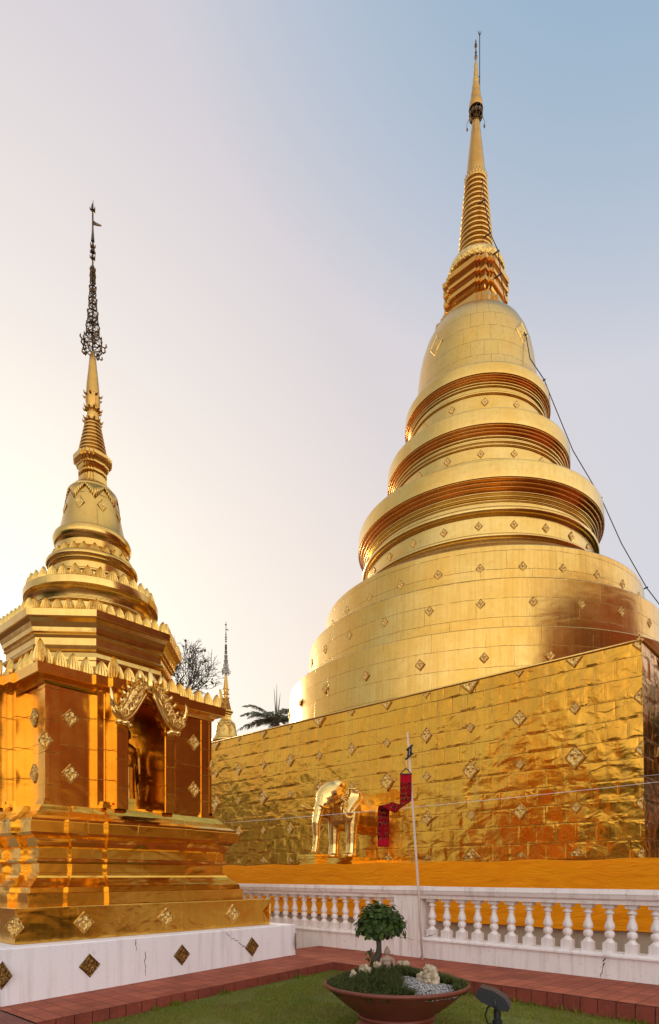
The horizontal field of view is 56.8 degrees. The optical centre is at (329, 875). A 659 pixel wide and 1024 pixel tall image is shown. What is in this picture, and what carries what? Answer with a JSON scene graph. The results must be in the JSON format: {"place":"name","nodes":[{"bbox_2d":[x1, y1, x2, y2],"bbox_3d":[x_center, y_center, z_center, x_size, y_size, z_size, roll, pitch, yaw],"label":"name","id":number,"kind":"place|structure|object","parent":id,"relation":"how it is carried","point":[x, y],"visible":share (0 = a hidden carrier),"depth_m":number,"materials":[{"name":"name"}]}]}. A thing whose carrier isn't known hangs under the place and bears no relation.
{"place":"outdoors","nodes":[
{"label":"outdoors","id":0,"kind":"place"},
{"bbox_2d":[128,798,135,810],"bbox_3d":[-3.090,-1.083,9.354,0.122,0.190,0.180,0,0,38],"label":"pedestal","id":1,"kind":"object","parent":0,"point":[131,804],"visible":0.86,"depth_m":9.34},
{"bbox_2d":[0,946,658,1022],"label":"paving","id":2,"kind":"structure","parent":0,"point":[110,997],"depth_m":8.12,"materials":[{"name":"ceramic"}]},
{"bbox_2d":[405,732,423,959],"bbox_3d":[1.453,-0.529,10.294,0.122,3.862,0.410,0,0,-42],"label":"banner pole","id":3,"kind":"object","parent":2,"relation":"on","point":[409,752],"visible":1,"depth_m":10.26,"materials":[{"name":"white metal"}]},
{"bbox_2d":[377,760,411,846],"bbox_3d":[1.121,-1.226,10.215,0.613,1.491,0.216,0,0,-18],"label":"hanging banner","id":4,"kind":"object","parent":3,"relation":"hanging from","point":[393,807],"visible":1,"depth_m":10.22,"materials":[{"name":"red fabric"}]},
{"bbox_2d":[237,883,658,984],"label":"balustrade","id":5,"kind":"object","parent":2,"relation":"on","point":[631,963],"visible":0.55,"depth_m":9.51,"materials":[{"name":"white paint"}]},
{"bbox_2d":[0,0,658,737],"label":"sky","id":6,"kind":"structure","parent":0,"point":[275,188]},
{"bbox_2d":[90,969,658,1023],"bbox_3d":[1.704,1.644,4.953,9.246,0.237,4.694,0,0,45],"label":"lawn","id":7,"kind":"structure","parent":0,"point":[228,997],"depth_m":7.23,"materials":[{"name":"plant"}]},
{"bbox_2d":[324,973,470,1023],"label":"planter bowl","id":8,"kind":"object","parent":7,"relation":"on","point":[408,1009],"visible":0.65,"depth_m":5.79,"materials":[{"name":"ceramic"}]},
{"bbox_2d":[349,970,356,979],"bbox_3d":[0.237,1.046,6.285,0.078,0.150,0.074,0,0,32],"label":"ornamental rock","id":9,"kind":"object","parent":8,"relation":"in","point":[352,973],"visible":0.58,"depth_m":6.27,"materials":[{"name":"stone"}]},
{"bbox_2d":[359,964,371,975],"bbox_3d":[0.378,0.987,6.360,0.146,0.129,0.083,0,0,32],"label":"ornamental rock","id":10,"kind":"object","parent":8,"relation":"in","point":[364,967],"visible":0.77,"depth_m":6.33,"materials":[{"name":"stone"}]},
{"bbox_2d":[373,961,380,968],"bbox_3d":[0.498,0.946,6.419,0.090,0.094,0.069,0,0,16],"label":"ornamental rock","id":11,"kind":"object","parent":8,"relation":"in","point":[376,963],"visible":0.77,"depth_m":6.41,"materials":[{"name":"stone"}]},
{"bbox_2d":[353,900,406,964],"bbox_3d":[0.556,0.676,6.615,0.589,0.822,0.551,0,0,0],"label":"bonsai tree","id":12,"kind":"object","parent":8,"relation":"in","point":[377,922],"visible":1,"depth_m":6.48,"materials":[{"name":"green plant"}]},
{"bbox_2d":[380,946,394,971],"bbox_3d":[0.619,0.887,6.482,0.236,0.286,0.135,0,0,-14],"label":"buddha figurine","id":13,"kind":"object","parent":8,"relation":"on","point":[386,959],"visible":0.52,"depth_m":6.47,"materials":[{"name":"stone"}]},
{"bbox_2d":[317,962,470,1003],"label":"mondo grass","id":14,"kind":"structure","parent":8,"relation":"in","point":[392,982],"depth_m":6.05,"materials":[{"name":"green plant"}]},
{"bbox_2d":[397,960,409,965],"bbox_3d":[0.801,1.019,6.730,0.224,0.171,0.103,0,0,-41],"label":"ornamental rock","id":15,"kind":"object","parent":8,"relation":"in","point":[404,962],"visible":0.3,"depth_m":6.72,"materials":[{"name":"stone"}]},
{"bbox_2d":[416,964,439,984],"bbox_3d":[1.002,1.017,6.177,0.223,0.258,0.201,0,0,-17],"label":"ornamental rock","id":16,"kind":"object","parent":8,"relation":"in","point":[428,974],"visible":0.79,"depth_m":6.12,"materials":[{"name":"stone"}]},
{"bbox_2d":[403,976,458,1001],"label":"gravel","id":17,"kind":"structure","parent":8,"relation":"in","point":[424,988],"depth_m":5.99,"materials":[{"name":"white gravel"}]},
{"bbox_2d":[475,984,511,1023],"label":"floodlight","id":18,"kind":"object","parent":7,"relation":"on","point":[499,1001],"visible":1,"depth_m":5.98,"materials":[{"name":"black metal"}]},
{"bbox_2d":[227,782,655,822],"bbox_3d":[2.029,-1.321,10.899,8.846,0.561,0.009,0,0,17],"label":"overhead wire","id":19,"kind":"object","parent":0,"point":[451,803],"visible":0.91,"depth_m":10.78,"materials":[{"name":"grey metal"}]},
{"bbox_3d":[-3.287,-1.026,9.796,0.480,0.075,0.540,0,0,42],"label":"statue plinth","id":20,"kind":"object","parent":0,"visible":0},
{"bbox_2d":[128,729,140,800],"bbox_3d":[-3.268,-1.782,9.779,0.306,1.423,0.539,0,0,42],"label":"buddha statue","id":21,"kind":"object","parent":20,"relation":"on","point":[133,751],"visible":0.38,"depth_m":9.78,"materials":[{"name":"brown metal"}]},
{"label":"raised court","id":22,"kind":"structure","parent":0,"visible":0},
{"bbox_2d":[172,639,224,694],"bbox_3d":[-8.504,-6.934,38.010,4.793,16.081,4.909,0,0,44],"label":"bare tree","id":23,"kind":"object","parent":22,"relation":"on","point":[190,666],"visible":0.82,"depth_m":37.91,"materials":[{"name":"grey plant"}]},
{"bbox_2d":[212,624,236,741],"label":"chedi","id":24,"kind":"structure","parent":22,"relation":"on","point":[225,727],"depth_m":34.72,"materials":[{"name":"gold metal"}]},
{"label":"ground","id":25,"kind":"structure","parent":0,"visible":0},
{"bbox_2d":[0,1010,34,1023],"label":"brick edging","id":26,"kind":"object","parent":25,"relation":"on","point":[6,1018],"visible":1,"depth_m":6.53,"materials":[{"name":"red brick"}]},
{"bbox_2d":[0,203,295,1022],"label":"chedi","id":27,"kind":"structure","parent":25,"relation":"on","point":[102,886],"depth_m":9.10,"materials":[{"name":"gold metal"}]},
{"bbox_2d":[237,691,288,731],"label":"palm tree","id":28,"kind":"object","parent":25,"relation":"on","point":[272,720],"visible":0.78,"depth_m":40.90,"materials":[{"name":"green plant"}]},
{"bbox_2d":[35,962,658,1023],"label":"kerb","id":29,"kind":"structure","parent":25,"relation":"on","point":[600,1007],"depth_m":7.27,"materials":[{"name":"ceramic"}]},
{"bbox_2d":[635,1004,655,1023],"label":"kerb backing","id":30,"kind":"object","parent":25,"relation":"on","point":[655,1013],"visible":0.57,"depth_m":6.51,"materials":[{"name":"black tile"}]},
{"label":"courtyard","id":31,"kind":"structure","parent":0,"visible":0},
{"bbox_2d":[271,911,652,953],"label":"terrace wall","id":32,"kind":"structure","parent":31,"relation":"on","point":[643,940],"depth_m":11.94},
{"bbox_2d":[223,863,348,899],"bbox_3d":[-2.674,0.160,17.964,8.450,0.950,0.096,0,0,42],"label":"hanging cloth","id":33,"kind":"object","parent":32,"relation":"hanging from","point":[322,874],"visible":0.39,"depth_m":16.55,"materials":[{"name":"orange fabric"}]},
{"bbox_2d":[247,897,343,914],"bbox_3d":[-2.712,0.680,18.032,8.300,0.660,0.092,0,0,42],"label":"hanging cloth","id":34,"kind":"object","parent":32,"relation":"hanging from","point":[329,904],"visible":0.1,"depth_m":16.06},
{"bbox_2d":[298,854,328,864],"bbox_3d":[-0.429,-0.415,16.607,0.648,0.310,0.540,0,0,42],"label":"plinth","id":35,"kind":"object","parent":32,"relation":"on","point":[312,858],"visible":0.82,"depth_m":16.42,"materials":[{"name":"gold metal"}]},
{"bbox_2d":[302,779,382,863],"bbox_3d":[0.494,-1.480,17.624,1.513,2.439,3.125,0,0,42],"label":"elephant statue","id":36,"kind":"object","parent":32,"relation":"on","point":[336,798],"visible":0.86,"depth_m":17.10,"materials":[{"name":"gold metal"}]},
{"bbox_2d":[212,31,658,865],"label":"great chedi","id":37,"kind":"structure","parent":32,"relation":"on","point":[490,631],"depth_m":19.18,"materials":[{"name":"gold metal"}]},
{"bbox_2d":[346,858,658,932],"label":"hanging cloth","id":38,"kind":"object","parent":32,"relation":"hanging from","point":[632,873],"visible":0.59,"depth_m":12.03,"materials":[{"name":"orange fabric"}]}
]}

